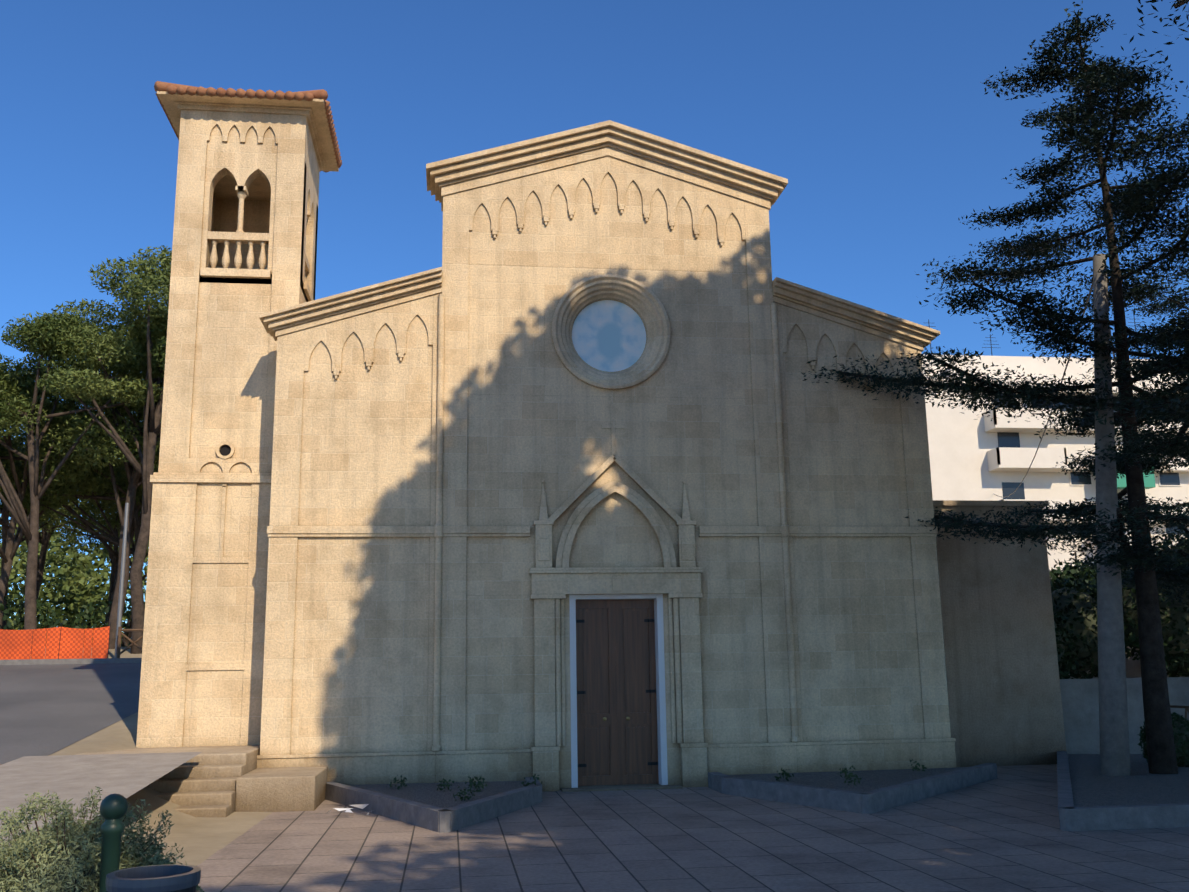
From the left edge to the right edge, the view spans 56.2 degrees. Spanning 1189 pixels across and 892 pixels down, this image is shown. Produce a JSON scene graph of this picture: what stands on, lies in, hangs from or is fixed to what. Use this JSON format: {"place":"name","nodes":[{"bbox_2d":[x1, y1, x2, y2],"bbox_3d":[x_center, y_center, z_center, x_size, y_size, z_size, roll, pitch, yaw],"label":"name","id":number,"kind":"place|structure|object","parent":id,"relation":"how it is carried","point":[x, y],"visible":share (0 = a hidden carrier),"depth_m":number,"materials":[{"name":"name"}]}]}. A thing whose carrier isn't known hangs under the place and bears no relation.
{"place":"outdoors","nodes":[
{"label":"outdoors","id":0,"kind":"place"},
{"bbox_2d":[0,384,48,469],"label":"pine","id":1,"kind":"object","parent":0,"point":[8,420],"visible":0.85,"depth_m":35.07,"materials":[{"name":"green plant"}]},
{"bbox_2d":[0,663,140,763],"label":"road","id":2,"kind":"structure","parent":0,"point":[47,709],"depth_m":22.67,"materials":[{"name":"grey asphalt"}]},
{"bbox_2d":[0,352,161,628],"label":"pine","id":3,"kind":"object","parent":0,"point":[21,382],"depth_m":36.97,"materials":[{"name":"green plant"}]},
{"bbox_2d":[0,315,162,651],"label":"pine","id":4,"kind":"object","parent":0,"point":[136,393],"depth_m":35.09,"materials":[{"name":"green plant"}]},
{"bbox_2d":[1,245,171,401],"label":"pine","id":5,"kind":"object","parent":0,"point":[145,266],"depth_m":35.84,"materials":[{"name":"green plant"}]},
{"bbox_2d":[0,752,200,860],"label":"sidewalk","id":6,"kind":"structure","parent":0,"point":[76,778],"depth_m":13.72,"materials":[{"name":"grey concrete"}]},
{"bbox_2d":[33,272,169,653],"bbox_3d":[-13.728,1.120,35.901,8.358,11.943,8.666,1,-11,-7],"label":"pine","id":7,"kind":"object","parent":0,"point":[96,385],"depth_m":34.83,"materials":[{"name":"green plant"}]},
{"bbox_2d":[48,298,165,648],"bbox_3d":[-14.464,1.060,37.324,8.086,12.648,8.315,1,-11,-7],"label":"pine","id":8,"kind":"object","parent":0,"point":[114,343],"depth_m":36.73,"materials":[{"name":"green plant"}]},
{"bbox_2d":[130,434,159,472],"bbox_3d":[-12.667,3.194,41.361,8.290,9.603,9.840,1,-11,-7],"label":"pine","id":9,"kind":"object","parent":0,"point":[156,466],"visible":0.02,"depth_m":37.61,"materials":[{"name":"green plant"}]},
{"bbox_2d":[136,101,324,747],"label":"tower","id":10,"kind":"structure","parent":0,"point":[244,249],"depth_m":19.11,"materials":[{"name":"beige stone"}]},
{"bbox_2d":[216,441,234,458],"bbox_3d":[-6.288,0.076,18.981,0.300,0.300,0.065,1,-11,-7],"label":"round window frame","id":11,"kind":"object","parent":10,"relation":"attached to","point":[221,444],"visible":0.96,"depth_m":18.95,"materials":[{"name":"stone"}]},
{"bbox_2d":[157,91,338,171],"bbox_3d":[-6.501,-6.252,21.357,2.880,0.650,2.880,1,-11,-7],"label":"tower roof board","id":12,"kind":"object","parent":10,"relation":"on","point":[167,99],"visible":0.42,"depth_m":20.17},
{"bbox_2d":[154,81,341,171],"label":"tower roof tiles","id":13,"kind":"object","parent":12,"relation":"on","point":[180,89],"visible":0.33,"depth_m":19.93,"materials":[{"name":"orange ceramic"}]},
{"bbox_2d":[45,647,1051,865],"bbox_3d":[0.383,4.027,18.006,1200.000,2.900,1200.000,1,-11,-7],"label":"terrain","id":14,"kind":"structure","parent":0,"point":[199,840],"depth_m":14.23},
{"bbox_2d":[0,493,106,556],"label":"pine","id":15,"kind":"object","parent":14,"relation":"on","point":[68,530],"depth_m":47.06,"materials":[{"name":"green plant"}]},
{"bbox_2d":[0,626,109,659],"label":"orange fence","id":16,"kind":"object","parent":14,"relation":"on","point":[17,644],"visible":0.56,"depth_m":31.95,"materials":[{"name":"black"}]},
{"bbox_2d":[1,398,133,509],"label":"pine","id":17,"kind":"object","parent":14,"relation":"on","point":[58,423],"depth_m":41.31,"materials":[{"name":"green plant"}]},
{"bbox_2d":[8,405,129,603],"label":"pine","id":18,"kind":"object","parent":14,"relation":"on","point":[44,539],"depth_m":52.16,"materials":[{"name":"brown plant"}]},
{"bbox_2d":[0,658,141,664],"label":"kerb","id":19,"kind":"structure","parent":14,"relation":"on","point":[69,661],"depth_m":31.07,"materials":[{"name":"concrete"}]},
{"bbox_2d":[0,595,144,647],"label":"scrub","id":20,"kind":"object","parent":14,"relation":"on","point":[50,622],"visible":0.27,"depth_m":38.71,"materials":[{"name":"green plant"}]},
{"bbox_2d":[0,513,148,642],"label":"treeline","id":21,"kind":"object","parent":14,"relation":"on","point":[72,591],"visible":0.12,"depth_m":70.38,"materials":[{"name":"green plant"}]},
{"bbox_2d":[0,413,152,629],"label":"pine","id":22,"kind":"object","parent":14,"relation":"on","point":[71,467],"depth_m":39.09,"materials":[{"name":"green plant"}]},
{"bbox_2d":[0,430,159,646],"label":"pine","id":23,"kind":"object","parent":14,"relation":"on","point":[62,499],"depth_m":40.57,"materials":[{"name":"green plant"}]},
{"bbox_2d":[0,402,161,607],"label":"pine","id":24,"kind":"object","parent":14,"relation":"on","point":[110,549],"depth_m":45.01,"materials":[{"name":"brown plant"}]},
{"bbox_2d":[58,622,110,658],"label":"fence posts","id":25,"kind":"object","parent":14,"relation":"on","point":[60,637],"visible":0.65,"depth_m":32.09,"materials":[{"name":"orange metal"}]},
{"bbox_2d":[27,489,148,625],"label":"pine","id":26,"kind":"object","parent":14,"relation":"on","point":[112,513],"depth_m":49.49,"materials":[{"name":"plant"}]},
{"bbox_2d":[114,503,128,657],"bbox_3d":[-13.872,3.947,32.715,0.129,4.600,0.129,-4,-12,15],"label":"pole","id":27,"kind":"object","parent":14,"relation":"on","point":[120,599],"visible":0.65,"depth_m":32.70,"materials":[{"name":"grey metal"}]},
{"bbox_2d":[116,627,143,657],"bbox_3d":[-11.659,5.737,32.230,4.100,1.050,0.087,1,-11,-7],"label":"wood fence","id":28,"kind":"object","parent":14,"relation":"on","point":[120,634],"visible":0.15,"depth_m":32.01,"materials":[{"name":"brown wood"}]},
{"bbox_2d":[76,745,327,816],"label":"steps","id":29,"kind":"structure","parent":14,"relation":"on","point":[216,781],"depth_m":15.45,"materials":[{"name":"stone"}]},
{"bbox_2d":[933,500,1065,766],"bbox_3d":[6.466,4.670,26.355,3.440,5.150,11.070,1,-11,-7],"label":"annex","id":30,"kind":"object","parent":14,"relation":"on","point":[1003,680],"visible":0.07,"depth_m":21.07,"materials":[{"name":"stone"}]},
{"bbox_2d":[922,317,1188,584],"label":"apartments","id":31,"kind":"structure","parent":14,"relation":"on","point":[984,457],"depth_m":68.16,"materials":[{"name":"paint"}]},
{"bbox_2d":[994,282,1116,496],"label":"wires","id":32,"kind":"object","parent":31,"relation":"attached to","point":[1091,288],"visible":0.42,"depth_m":24.57,"materials":[{"name":"black"}]},
{"bbox_2d":[1060,646,1188,753],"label":"garden wall","id":33,"kind":"structure","parent":14,"relation":"on","point":[1080,701],"depth_m":22.12,"materials":[{"name":"grey concrete"}]},
{"bbox_2d":[1066,194,1188,608],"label":"tree","id":34,"kind":"object","parent":14,"relation":"on","point":[1164,311],"depth_m":23.11,"materials":[{"name":"green plant"}]},
{"bbox_2d":[0,0,1188,631],"label":"sky","id":35,"kind":"structure","parent":0,"point":[877,117],"materials":[{"name":"blue"}]},
{"bbox_2d":[197,764,1188,891],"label":"plaza","id":36,"kind":"structure","parent":0,"point":[1002,832],"depth_m":11.59,"materials":[{"name":"grey stone"}]},
{"bbox_2d":[0,801,203,891],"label":"bush","id":37,"kind":"object","parent":36,"relation":"on","point":[138,858],"depth_m":6.40,"materials":[{"name":"green plant"}]},
{"bbox_2d":[0,786,186,891],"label":"bush sprigs","id":38,"kind":"object","parent":37,"relation":"attached to","point":[57,810],"visible":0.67,"depth_m":6.54,"materials":[{"name":"green plant"}]},
{"bbox_2d":[99,793,127,891],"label":"bollard","id":39,"kind":"object","parent":36,"relation":"on","point":[113,808],"visible":1,"depth_m":6.28,"materials":[{"name":"green metal"}]},
{"bbox_2d":[170,886,195,891],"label":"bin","id":40,"kind":"object","parent":36,"relation":"on","point":[192,889],"visible":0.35,"depth_m":5.82,"materials":[{"name":"black"}]},
{"bbox_2d":[105,864,200,891],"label":"planter","id":41,"kind":"object","parent":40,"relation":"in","point":[163,878],"visible":1,"depth_m":5.77,"materials":[{"name":"grey concrete"}]},
{"bbox_2d":[328,804,369,814],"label":"litter","id":42,"kind":"object","parent":36,"relation":"on","point":[361,806],"visible":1,"depth_m":14.83,"materials":[{"name":"white paper"}]},
{"bbox_2d":[325,777,541,832],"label":"planter kerb","id":43,"kind":"structure","parent":36,"relation":"on","point":[438,819],"depth_m":14.46,"materials":[{"name":"stone"}]},
{"bbox_2d":[349,781,525,808],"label":"planter gravel","id":44,"kind":"structure","parent":36,"relation":"on","point":[427,793],"depth_m":15.97,"materials":[{"name":"grey gravel"}]},
{"bbox_2d":[257,120,956,791],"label":"church","id":45,"kind":"structure","parent":36,"relation":"on","point":[481,472],"depth_m":18.63,"materials":[{"name":"stone"}]},
{"bbox_2d":[572,300,645,371],"bbox_3d":[0.255,-1.922,19.458,1.340,1.340,0.001,1,-11,-7],"label":"round window","id":46,"kind":"structure","parent":45,"relation":"attached to","point":[608,335],"depth_m":19.46,"materials":[{"name":"glass"}]},
{"bbox_2d":[569,594,667,787],"bbox_3d":[0.359,3.979,18.195,1.550,3.070,0.364,1,-11,-7],"label":"door frame","id":47,"kind":"object","parent":45,"relation":"attached to","point":[660,694],"visible":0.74,"depth_m":18.10,"materials":[{"name":"white stone"}]},
{"bbox_2d":[576,599,658,785],"bbox_3d":[0.344,4.038,18.309,1.350,3.000,0.095,1,-11,-7],"label":"door","id":48,"kind":"structure","parent":47,"relation":"in","point":[615,662],"depth_m":18.28,"materials":[{"name":"brown wood"}]},
{"bbox_2d":[561,784,682,791],"bbox_3d":[0.407,5.478,17.703,1.900,0.135,0.620,1,-11,-7],"label":"threshold","id":49,"kind":"object","parent":36,"relation":"on","point":[618,787],"visible":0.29,"depth_m":17.51,"materials":[{"name":"stone"}]},
{"bbox_2d":[728,767,967,791],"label":"planter gravel","id":50,"kind":"structure","parent":36,"relation":"on","point":[870,780],"depth_m":16.93,"materials":[{"name":"grey gravel"}]},
{"bbox_2d":[389,759,926,800],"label":"weeds","id":51,"kind":"object","parent":50,"relation":"on","point":[480,783],"visible":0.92,"depth_m":16.06,"materials":[{"name":"green plant"}]},
{"bbox_2d":[708,763,997,813],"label":"planter kerb","id":52,"kind":"structure","parent":36,"relation":"on","point":[879,800],"depth_m":15.59,"materials":[{"name":"stone"}]},
{"bbox_2d":[1057,751,1188,830],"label":"bed kerb","id":53,"kind":"structure","parent":36,"relation":"on","point":[1088,818],"depth_m":12.58,"materials":[{"name":"stone"}]},
{"bbox_2d":[1067,754,1188,806],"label":"bed gravel","id":54,"kind":"structure","parent":36,"relation":"on","point":[1091,785],"depth_m":15.29,"materials":[{"name":"grey gravel"}]},
{"bbox_2d":[790,1,1188,773],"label":"cedar","id":55,"kind":"object","parent":54,"relation":"on","point":[1130,203],"depth_m":17.66,"materials":[{"name":"green plant"}]},
{"bbox_2d":[1093,254,1130,775],"bbox_3d":[8.029,1.088,17.552,1.009,8.674,0.420,1,-11,-7],"label":"utility pole","id":56,"kind":"object","parent":54,"relation":"on","point":[1114,737],"visible":0.71,"depth_m":17.12,"materials":[{"name":"concrete"}]},
{"bbox_2d":[1137,712,1188,766],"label":"shrub bed","id":57,"kind":"object","parent":36,"relation":"on","point":[1142,734],"depth_m":17.83,"materials":[{"name":"green plant"}]},
{"bbox_2d":[1144,705,1188,753],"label":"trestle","id":58,"kind":"object","parent":36,"relation":"on","point":[1177,706],"visible":0.25,"depth_m":20.91,"materials":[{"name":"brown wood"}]},
{"bbox_2d":[1049,534,1188,596],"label":"tree","id":59,"kind":"object","parent":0,"point":[1071,571],"depth_m":30.62,"materials":[{"name":"green plant"}]},
{"bbox_2d":[1050,562,1188,678],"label":"hedge","id":60,"kind":"object","parent":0,"point":[1171,671],"depth_m":24.08,"materials":[{"name":"green plant"}]},
{"bbox_2d":[1124,0,1188,44],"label":"shade tree","id":61,"kind":"object","parent":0,"point":[1160,19],"depth_m":11.65,"materials":[{"name":"green plant"}]}
]}

